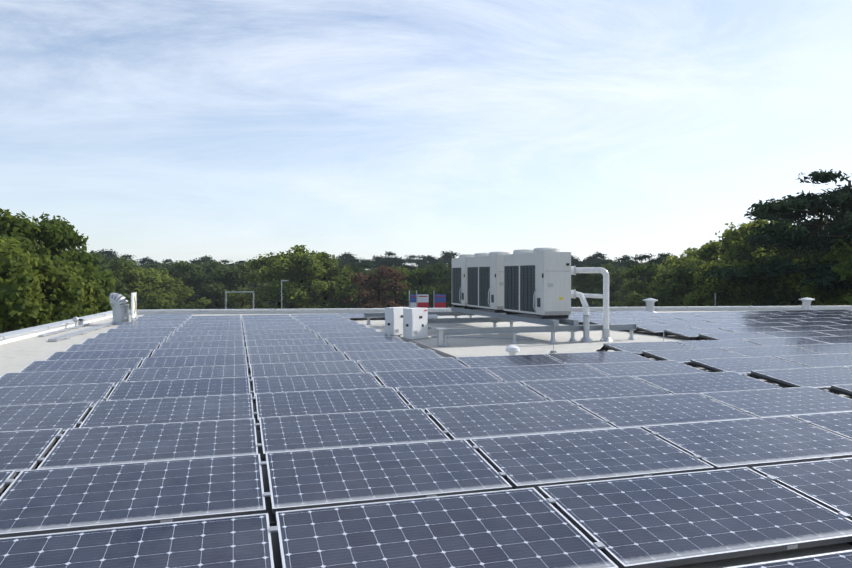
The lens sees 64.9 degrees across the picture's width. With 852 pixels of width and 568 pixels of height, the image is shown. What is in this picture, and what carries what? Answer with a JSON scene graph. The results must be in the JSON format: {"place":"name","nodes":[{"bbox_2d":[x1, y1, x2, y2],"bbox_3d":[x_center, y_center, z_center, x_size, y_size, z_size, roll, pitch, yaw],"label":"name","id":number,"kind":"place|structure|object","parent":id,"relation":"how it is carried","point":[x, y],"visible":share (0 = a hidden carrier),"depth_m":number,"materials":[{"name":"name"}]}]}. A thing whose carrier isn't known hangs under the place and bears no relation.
{"place":"outdoors","nodes":[
{"label":"outdoors","id":0,"kind":"place"},
{"bbox_2d":[0,310,851,567],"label":"roof deck","id":1,"kind":"structure","parent":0,"point":[18,356],"depth_m":15.27,"materials":[{"name":"concrete"}]},
{"bbox_2d":[0,428,62,475],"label":"solar panel","id":2,"kind":"object","parent":1,"relation":"on","point":[20,451],"visible":0.54,"depth_m":5.54,"materials":[{"name":"blue glass"}]},
{"bbox_2d":[0,402,93,433],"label":"solar panel","id":3,"kind":"object","parent":1,"relation":"on","point":[65,416],"visible":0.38,"depth_m":6.78,"materials":[{"name":"blue glass"}]},
{"bbox_2d":[0,382,115,405],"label":"solar panel","id":4,"kind":"object","parent":1,"relation":"on","point":[51,394],"visible":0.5,"depth_m":8.03,"materials":[{"name":"blue glass"}]},
{"bbox_2d":[0,368,131,386],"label":"solar panel","id":5,"kind":"object","parent":1,"relation":"on","point":[116,376],"visible":0.73,"depth_m":9.29,"materials":[{"name":"blue glass"}]},
{"bbox_2d":[38,322,114,340],"bbox_3d":[-9.910,1.295,19.268,0.910,0.058,7.000,0,1,-12],"label":"cable tray","id":6,"kind":"object","parent":1,"relation":"on","point":[72,334],"visible":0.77,"depth_m":18.18,"materials":[{"name":"grey"}]},
{"bbox_2d":[20,358,143,372],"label":"solar panel","id":7,"kind":"object","parent":1,"relation":"on","point":[81,364],"visible":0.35,"depth_m":10.61,"materials":[{"name":"blue glass"}]},
{"bbox_2d":[44,349,153,361],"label":"solar panel","id":8,"kind":"object","parent":1,"relation":"on","point":[100,354],"visible":0.48,"depth_m":11.93,"materials":[{"name":"blue glass"}]},
{"bbox_2d":[65,342,160,352],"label":"solar panel","id":9,"kind":"object","parent":1,"relation":"on","point":[111,346],"visible":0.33,"depth_m":13.26,"materials":[{"name":"blue glass"}]},
{"bbox_2d":[109,292,136,324],"bbox_3d":[-9.314,0.786,21.680,1.755,1.020,0.860,0,1,-8],"label":"vent pipe","id":10,"kind":"object","parent":1,"relation":"on","point":[120,313],"visible":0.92,"depth_m":21.50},
{"bbox_2d":[81,336,166,343],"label":"solar panel","id":11,"kind":"object","parent":1,"relation":"on","point":[123,340],"visible":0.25,"depth_m":14.56,"materials":[{"name":"blue glass"}]},
{"bbox_2d":[94,332,171,339],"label":"solar panel","id":12,"kind":"object","parent":1,"relation":"on","point":[133,334],"visible":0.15,"depth_m":15.87,"materials":[{"name":"blue glass"}]},
{"bbox_2d":[0,454,275,537],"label":"solar panel","id":13,"kind":"object","parent":1,"relation":"on","point":[52,500],"visible":0.81,"depth_m":4.38,"materials":[{"name":"blue glass"}]},
{"bbox_2d":[0,513,281,567],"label":"solar panel","id":14,"kind":"object","parent":1,"relation":"on","point":[246,541],"visible":0.98,"depth_m":3.46,"materials":[{"name":"blue glass"}]},
{"bbox_2d":[37,418,265,468],"bbox_3d":[-2.301,1.398,5.893,1.702,0.193,1.367,0,1,-16],"label":"solar panel","id":15,"kind":"object","parent":1,"relation":"on","point":[89,446],"visible":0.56,"depth_m":5.72,"materials":[{"name":"blue glass"}]},
{"bbox_2d":[79,394,259,429],"bbox_3d":[-2.668,1.377,7.191,1.702,0.193,1.367,0,1,-16],"label":"solar panel","id":16,"kind":"object","parent":1,"relation":"on","point":[163,410],"visible":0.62,"depth_m":7.06,"materials":[{"name":"blue glass"}]},
{"bbox_2d":[106,377,255,403],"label":"solar panel","id":17,"kind":"object","parent":1,"relation":"on","point":[174,388],"visible":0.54,"depth_m":8.41,"materials":[{"name":"blue glass"}]},
{"bbox_2d":[126,364,252,385],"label":"solar panel","id":18,"kind":"object","parent":1,"relation":"on","point":[178,373],"visible":0.71,"depth_m":9.74,"materials":[{"name":"blue glass"}]},
{"bbox_2d":[139,354,250,372],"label":"solar panel","id":19,"kind":"object","parent":1,"relation":"on","point":[190,361],"visible":0.52,"depth_m":11.05,"materials":[{"name":"blue glass"}]},
{"bbox_2d":[151,347,248,361],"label":"solar panel","id":20,"kind":"object","parent":1,"relation":"on","point":[196,351],"visible":0.46,"depth_m":12.40,"materials":[{"name":"blue glass"}]},
{"bbox_2d":[159,340,246,353],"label":"solar panel","id":21,"kind":"object","parent":1,"relation":"on","point":[201,344],"visible":0.54,"depth_m":13.70,"materials":[{"name":"blue glass"}]},
{"bbox_2d":[166,335,245,346],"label":"solar panel","id":22,"kind":"object","parent":1,"relation":"on","point":[203,338],"visible":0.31,"depth_m":15.02,"materials":[{"name":"blue glass"}]},
{"bbox_2d":[245,333,318,339],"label":"solar panel","id":23,"kind":"object","parent":1,"relation":"on","point":[280,336],"visible":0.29,"depth_m":15.47,"materials":[{"name":"blue glass"}]},
{"bbox_2d":[246,338,325,346],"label":"solar panel","id":24,"kind":"object","parent":1,"relation":"on","point":[288,342],"visible":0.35,"depth_m":14.15,"materials":[{"name":"blue glass"}]},
{"bbox_2d":[247,344,338,353],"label":"solar panel","id":25,"kind":"object","parent":1,"relation":"on","point":[289,349],"visible":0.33,"depth_m":12.84,"materials":[{"name":"blue glass"}]},
{"bbox_2d":[248,352,348,369],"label":"solar panel","id":26,"kind":"object","parent":1,"relation":"on","point":[292,357],"visible":0.46,"depth_m":11.53,"materials":[{"name":"blue glass"}]},
{"bbox_2d":[250,360,365,382],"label":"solar panel","id":27,"kind":"object","parent":1,"relation":"on","point":[302,368],"visible":0.67,"depth_m":10.18,"materials":[{"name":"blue glass"}]},
{"bbox_2d":[252,373,385,399],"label":"solar panel","id":28,"kind":"object","parent":1,"relation":"on","point":[274,384],"visible":0.56,"depth_m":8.87,"materials":[{"name":"blue glass"}]},
{"bbox_2d":[255,387,411,422],"bbox_3d":[-1.064,1.373,7.652,1.702,0.193,1.367,0,1,-16],"label":"solar panel","id":29,"kind":"object","parent":1,"relation":"on","point":[319,402],"visible":0.71,"depth_m":7.53,"materials":[{"name":"blue glass"}]},
{"bbox_2d":[259,408,450,460],"bbox_3d":[-0.695,1.391,6.357,1.702,0.193,1.367,0,1,-16],"label":"solar panel","id":30,"kind":"object","parent":1,"relation":"on","point":[318,431],"visible":0.75,"depth_m":6.18,"materials":[{"name":"blue glass"}]},
{"bbox_2d":[325,336,403,347],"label":"solar panel","id":31,"kind":"object","parent":1,"relation":"on","point":[350,340],"visible":0.4,"depth_m":14.62,"materials":[{"name":"blue glass"}]},
{"bbox_2d":[333,342,420,352],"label":"solar panel","id":32,"kind":"object","parent":1,"relation":"on","point":[342,348],"visible":0.5,"depth_m":13.29,"materials":[{"name":"blue glass"}]},
{"bbox_2d":[265,439,511,518],"bbox_3d":[-0.320,1.407,5.051,1.702,0.193,1.367,0,1,-16],"label":"solar panel","id":33,"kind":"object","parent":1,"relation":"on","point":[309,479],"visible":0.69,"depth_m":4.83,"materials":[{"name":"blue glass"}]},
{"bbox_2d":[344,349,444,361],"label":"solar panel","id":34,"kind":"object","parent":1,"relation":"on","point":[355,356],"visible":0.52,"depth_m":11.98,"materials":[{"name":"blue glass"}]},
{"bbox_2d":[385,307,428,339],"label":"inverters","id":35,"kind":"object","parent":1,"relation":"on","point":[408,323],"visible":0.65,"depth_m":16.63,"materials":[{"name":"white paint"}]},
{"bbox_2d":[356,357,470,374],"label":"solar panel","id":36,"kind":"object","parent":1,"relation":"on","point":[369,366],"visible":0.46,"depth_m":10.67,"materials":[{"name":"blue glass"}]},
{"bbox_2d":[0,305,851,344],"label":"parapet","id":37,"kind":"structure","parent":1,"relation":"on","point":[18,335],"depth_m":27.70,"materials":[{"name":"grey"}]},
{"bbox_2d":[373,367,503,389],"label":"solar panel","id":38,"kind":"object","parent":1,"relation":"on","point":[412,378],"visible":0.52,"depth_m":9.32,"materials":[{"name":"blue glass"}]},
{"bbox_2d":[276,487,618,567],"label":"solar panel","id":39,"kind":"object","parent":1,"relation":"on","point":[532,527],"visible":0.94,"depth_m":3.66,"materials":[{"name":"blue glass"}]},
{"bbox_2d":[395,382,548,412],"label":"solar panel","id":40,"kind":"object","parent":1,"relation":"on","point":[424,397],"visible":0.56,"depth_m":7.99,"materials":[{"name":"blue glass"}]},
{"bbox_2d":[364,307,636,345],"bbox_3d":[1.569,1.070,18.935,5.350,0.521,7.170,0,1,-17],"label":"support frame","id":41,"kind":"object","parent":1,"relation":"on","point":[572,326],"visible":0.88,"depth_m":16.26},
{"bbox_2d":[452,254,473,308],"bbox_3d":[1.333,-0.096,21.739,0.854,1.740,1.290,0,1,-17],"label":"hvac unit","id":42,"kind":"object","parent":41,"relation":"on","point":[459,281],"visible":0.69,"depth_m":21.53,"materials":[{"name":"paint"}]},
{"bbox_2d":[467,252,510,312],"bbox_3d":[1.914,-0.072,19.883,0.854,1.740,2.340,0,1,-17],"label":"hvac unit","id":43,"kind":"object","parent":41,"relation":"on","point":[485,280],"visible":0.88,"depth_m":19.41,"materials":[{"name":"paint"}]},
{"bbox_2d":[504,248,570,318],"bbox_3d":[2.759,-0.039,17.188,0.854,1.740,2.390,0,1,-17],"label":"hvac unit","id":44,"kind":"object","parent":41,"relation":"on","point":[537,281],"visible":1,"depth_m":16.30,"materials":[{"name":"paint"}]},
{"bbox_2d":[455,354,566,367],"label":"solar panel","id":45,"kind":"object","parent":1,"relation":"on","point":[504,360],"visible":0.48,"depth_m":11.12,"materials":[{"name":"blue glass"}]},
{"bbox_2d":[425,400,615,442],"bbox_3d":[0.913,1.383,6.811,1.702,0.193,1.367,0,1,-16],"label":"solar panel","id":46,"kind":"object","parent":1,"relation":"on","point":[466,423],"visible":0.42,"depth_m":6.64,"materials":[{"name":"blue glass"}]},
{"bbox_2d":[483,363,611,382],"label":"solar panel","id":47,"kind":"object","parent":1,"relation":"on","point":[536,372],"visible":0.5,"depth_m":9.79,"materials":[{"name":"blue glass"}]},
{"bbox_2d":[469,427,713,488],"bbox_3d":[1.285,1.401,5.508,1.702,0.193,1.367,0,1,-16],"label":"solar panel","id":48,"kind":"object","parent":1,"relation":"on","point":[535,461],"visible":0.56,"depth_m":5.29,"materials":[{"name":"blue glass"}]},
{"bbox_2d":[571,266,611,341],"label":"pipes","id":49,"kind":"object","parent":1,"relation":"on","point":[604,272],"visible":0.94,"depth_m":16.00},
{"bbox_2d":[520,376,671,400],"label":"solar panel","id":50,"kind":"object","parent":1,"relation":"on","point":[586,388],"visible":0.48,"depth_m":8.45,"materials":[{"name":"blue glass"}]},
{"bbox_2d":[545,351,655,363],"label":"solar panel","id":51,"kind":"object","parent":1,"relation":"on","point":[599,357],"visible":0.58,"depth_m":11.56,"materials":[{"name":"blue glass"}]},
{"bbox_2d":[584,360,708,376],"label":"solar panel","id":52,"kind":"object","parent":1,"relation":"on","point":[642,368],"visible":0.5,"depth_m":10.25,"materials":[{"name":"blue glass"}]},
{"bbox_2d":[596,341,699,354],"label":"solar panel","id":53,"kind":"object","parent":1,"relation":"on","point":[638,348],"visible":0.52,"depth_m":13.42,"materials":[{"name":"blue glass"}]},
{"bbox_2d":[570,393,757,427],"bbox_3d":[2.516,1.378,7.264,1.702,0.193,1.367,0,1,-16],"label":"solar panel","id":54,"kind":"object","parent":1,"relation":"on","point":[632,411],"visible":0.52,"depth_m":7.11,"materials":[{"name":"blue glass"}]},
{"bbox_2d":[628,324,699,335],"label":"solar panel","id":55,"kind":"object","parent":1,"relation":"on","point":[654,330],"visible":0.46,"depth_m":18.18,"materials":[{"name":"blue glass"}]},
{"bbox_2d":[538,467,851,567],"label":"solar panel","id":56,"kind":"object","parent":1,"relation":"on","point":[666,520],"visible":0.81,"depth_m":3.98,"materials":[{"name":"blue glass"}]},
{"bbox_2d":[640,348,749,363],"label":"solar panel","id":57,"kind":"object","parent":1,"relation":"on","point":[685,356],"visible":0.58,"depth_m":12.07,"materials":[{"name":"blue glass"}]},
{"bbox_2d":[657,328,734,340],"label":"solar panel","id":58,"kind":"object","parent":1,"relation":"on","point":[687,334],"visible":0.58,"depth_m":16.90,"materials":[{"name":"blue glass"}]},
{"bbox_2d":[633,371,781,393],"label":"solar panel","id":59,"kind":"object","parent":1,"relation":"on","point":[703,382],"visible":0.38,"depth_m":8.90,"materials":[{"name":"blue glass"}]},
{"bbox_2d":[674,339,762,348],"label":"solar panel","id":60,"kind":"object","parent":1,"relation":"on","point":[701,344],"visible":0.5,"depth_m":13.89,"materials":[{"name":"blue glass"}]},
{"bbox_2d":[691,332,778,339],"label":"solar panel","id":61,"kind":"object","parent":1,"relation":"on","point":[726,336],"visible":0.46,"depth_m":15.68,"materials":[{"name":"blue glass"}]},
{"bbox_2d":[642,416,851,469],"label":"solar panel","id":62,"kind":"object","parent":1,"relation":"on","point":[749,443],"visible":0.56,"depth_m":5.77,"materials":[{"name":"blue glass"}]},
{"bbox_2d":[687,356,812,375],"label":"solar panel","id":63,"kind":"object","parent":1,"relation":"on","point":[744,365],"visible":0.58,"depth_m":10.76,"materials":[{"name":"blue glass"}]},
{"bbox_2d":[719,345,824,356],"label":"solar panel","id":64,"kind":"object","parent":1,"relation":"on","point":[766,351],"visible":0.52,"depth_m":12.55,"materials":[{"name":"blue glass"}]},
{"bbox_2d":[698,386,851,417],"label":"solar panel","id":65,"kind":"object","parent":1,"relation":"on","point":[761,403],"visible":0.62,"depth_m":7.59,"materials":[{"name":"blue glass"}]},
{"bbox_2d":[740,337,833,345],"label":"solar panel","id":66,"kind":"object","parent":1,"relation":"on","point":[785,341],"visible":0.38,"depth_m":14.34,"materials":[{"name":"blue glass"}]},
{"bbox_2d":[725,550,851,567],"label":"solar panel","id":67,"kind":"object","parent":1,"relation":"on","point":[840,559],"visible":1,"depth_m":3.21,"materials":[{"name":"blue glass"}]},
{"bbox_2d":[748,366,851,389],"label":"solar panel","id":68,"kind":"object","parent":1,"relation":"on","point":[823,378],"visible":0.73,"depth_m":9.43,"materials":[{"name":"blue glass"}]},
{"bbox_2d":[751,458,851,519],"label":"solar panel","id":69,"kind":"object","parent":1,"relation":"on","point":[827,484],"visible":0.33,"depth_m":4.60,"materials":[{"name":"blue glass"}]},
{"bbox_2d":[773,353,851,367],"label":"solar panel","id":70,"kind":"object","parent":1,"relation":"on","point":[828,360],"visible":0.48,"depth_m":11.25,"materials":[{"name":"blue glass"}]},
{"bbox_2d":[790,411,851,439],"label":"solar panel","id":71,"kind":"object","parent":1,"relation":"on","point":[839,423],"visible":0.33,"depth_m":6.42,"materials":[{"name":"blue glass"}]},
{"bbox_2d":[790,343,851,353],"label":"solar panel","id":72,"kind":"object","parent":1,"relation":"on","point":[834,348],"visible":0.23,"depth_m":13.02,"materials":[{"name":"blue glass"}]},
{"bbox_2d":[0,0,851,269],"label":"sky","id":73,"kind":"structure","parent":0,"point":[180,130],"materials":[{"name":"blue"}]},
{"label":"ground","id":74,"kind":"structure","parent":0,"visible":0},
{"bbox_2d":[0,235,93,331],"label":"beech tree","id":75,"kind":"object","parent":74,"relation":"on","point":[20,271],"visible":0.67,"depth_m":32.81,"materials":[{"name":"green plant"}]},
{"bbox_2d":[0,211,100,329],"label":"beech tree","id":76,"kind":"object","parent":74,"relation":"on","point":[18,228],"visible":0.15,"depth_m":38.86,"materials":[{"name":"green plant"}]},
{"bbox_2d":[0,253,106,332],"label":"beech tree","id":77,"kind":"object","parent":74,"relation":"on","point":[48,310],"visible":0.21,"depth_m":36.19,"materials":[{"name":"green plant"}]},
{"bbox_2d":[11,212,115,329],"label":"beech tree","id":78,"kind":"object","parent":74,"relation":"on","point":[72,239],"visible":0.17,"depth_m":43.04,"materials":[{"name":"green plant"}]},
{"bbox_2d":[40,259,129,316],"bbox_3d":[-21.013,4.350,38.658,7.832,11.521,7.404,0,1,7],"label":"beech tree","id":79,"kind":"object","parent":74,"relation":"on","point":[105,306],"visible":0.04,"depth_m":38.39,"materials":[{"name":"green plant"}]},
{"bbox_2d":[95,256,138,306],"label":"oak tree","id":80,"kind":"object","parent":74,"relation":"on","point":[112,266],"visible":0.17,"depth_m":67.18,"materials":[{"name":"green plant"}]},
{"bbox_2d":[113,260,178,309],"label":"beech tree","id":81,"kind":"object","parent":74,"relation":"on","point":[141,279],"visible":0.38,"depth_m":70.25,"materials":[{"name":"green plant"}]},
{"bbox_2d":[130,267,210,309],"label":"beech tree","id":82,"kind":"object","parent":74,"relation":"on","point":[181,292],"visible":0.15,"depth_m":75.64,"materials":[{"name":"green plant"}]},
{"bbox_2d":[144,261,239,308],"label":"oak tree","id":83,"kind":"object","parent":74,"relation":"on","point":[187,270],"visible":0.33,"depth_m":80.56,"materials":[{"name":"green plant"}]},
{"bbox_2d":[176,266,249,308],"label":"oak tree","id":84,"kind":"object","parent":74,"relation":"on","point":[220,275],"visible":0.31,"depth_m":81.14,"materials":[{"name":"green plant"}]},
{"bbox_2d":[206,263,285,308],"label":"oak tree","id":85,"kind":"object","parent":74,"relation":"on","point":[238,286],"visible":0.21,"depth_m":83.59,"materials":[{"name":"green plant"}]},
{"bbox_2d":[224,252,324,308],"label":"beech tree","id":86,"kind":"object","parent":74,"relation":"on","point":[256,264],"visible":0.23,"depth_m":77.45,"materials":[{"name":"green plant"}]},
{"bbox_2d":[254,245,350,308],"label":"beech tree","id":87,"kind":"object","parent":74,"relation":"on","point":[298,258],"visible":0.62,"depth_m":73.79,"materials":[{"name":"green plant"}]},
{"bbox_2d":[294,250,361,307],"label":"beech tree","id":88,"kind":"object","parent":74,"relation":"on","point":[335,280],"visible":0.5,"depth_m":76.72,"materials":[{"name":"green plant"}]},
{"bbox_2d":[338,265,408,307],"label":"tree","id":89,"kind":"object","parent":74,"relation":"on","point":[373,288],"visible":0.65,"depth_m":78.60,"materials":[{"name":"brown plant"}]},
{"bbox_2d":[357,266,432,306],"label":"beech tree","id":90,"kind":"object","parent":74,"relation":"on","point":[408,276],"visible":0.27,"depth_m":83.22,"materials":[{"name":"green plant"}]},
{"bbox_2d":[390,268,452,307],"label":"beech tree","id":91,"kind":"object","parent":74,"relation":"on","point":[417,273],"visible":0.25,"depth_m":83.70,"materials":[{"name":"green plant"}]},
{"bbox_2d":[409,291,445,307],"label":"banner flags","id":92,"kind":"object","parent":74,"relation":"on","point":[416,300],"visible":0.65,"depth_m":52.07,"materials":[{"name":"multicoloured fabric"}]},
{"bbox_2d":[406,262,463,307],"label":"oak tree","id":93,"kind":"object","parent":74,"relation":"on","point":[435,271],"visible":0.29,"depth_m":84.04,"materials":[{"name":"green plant"}]},
{"bbox_2d":[571,266,626,306],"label":"oak tree","id":94,"kind":"object","parent":74,"relation":"on","point":[581,282],"visible":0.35,"depth_m":80.55,"materials":[{"name":"green plant"}]},
{"bbox_2d":[586,262,636,306],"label":"oak tree","id":95,"kind":"object","parent":74,"relation":"on","point":[617,281],"visible":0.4,"depth_m":80.73,"materials":[{"name":"green plant"}]},
{"bbox_2d":[609,262,661,306],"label":"beech tree","id":96,"kind":"object","parent":74,"relation":"on","point":[649,271],"visible":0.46,"depth_m":70.65,"materials":[{"name":"green plant"}]},
{"bbox_2d":[641,261,717,306],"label":"oak tree","id":97,"kind":"object","parent":74,"relation":"on","point":[669,296],"visible":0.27,"depth_m":53.29,"materials":[{"name":"green plant"}]},
{"bbox_2d":[651,248,708,304],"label":"beech tree","id":98,"kind":"object","parent":74,"relation":"on","point":[689,252],"visible":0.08,"depth_m":62.69,"materials":[{"name":"green plant"}]},
{"bbox_2d":[660,240,745,305],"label":"beech tree","id":99,"kind":"object","parent":74,"relation":"on","point":[708,251],"depth_m":57.97,"materials":[{"name":"green plant"}]},
{"bbox_2d":[676,222,752,281],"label":"beech tree","id":100,"kind":"object","parent":74,"relation":"on","point":[728,236],"visible":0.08,"depth_m":54.61,"materials":[{"name":"green plant"}]},
{"bbox_2d":[677,259,762,305],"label":"beech tree","id":101,"kind":"object","parent":74,"relation":"on","point":[693,300],"visible":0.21,"depth_m":49.82,"materials":[{"name":"green plant"}]},
{"bbox_2d":[702,247,822,305],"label":"beech tree","id":102,"kind":"object","parent":74,"relation":"on","point":[736,284],"visible":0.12,"depth_m":46.69,"materials":[{"name":"green plant"}]},
{"bbox_2d":[700,169,851,295],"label":"scots pine tree","id":103,"kind":"object","parent":74,"relation":"on","point":[841,200],"visible":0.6,"depth_m":42.41,"materials":[{"name":"green plant"}]},
{"bbox_2d":[726,219,827,305],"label":"beech tree","id":104,"kind":"object","parent":74,"relation":"on","point":[756,246],"visible":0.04,"depth_m":52.61,"materials":[{"name":"green plant"}]},
{"bbox_2d":[738,249,829,305],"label":"tree","id":105,"kind":"object","parent":74,"relation":"on","point":[785,292],"visible":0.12,"depth_m":44.06,"materials":[{"name":"green plant"}]},
{"bbox_2d":[723,190,851,305],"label":"scots pine tree","id":106,"kind":"object","parent":74,"relation":"on","point":[820,225],"visible":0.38,"depth_m":44.04,"materials":[{"name":"green plant"}]},
{"bbox_2d":[743,184,851,302],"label":"scots pine tree","id":107,"kind":"object","parent":74,"relation":"on","point":[802,237],"visible":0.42,"depth_m":39.40,"materials":[{"name":"green plant"}]},
{"bbox_2d":[776,239,851,305],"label":"beech tree","id":108,"kind":"object","parent":74,"relation":"on","point":[839,251],"visible":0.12,"depth_m":39.61,"materials":[{"name":"green plant"}]},
{"bbox_2d":[797,248,851,305],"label":"beech tree","id":109,"kind":"object","parent":74,"relation":"on","point":[843,269],"visible":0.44,"depth_m":37.00,"materials":[{"name":"green plant"}]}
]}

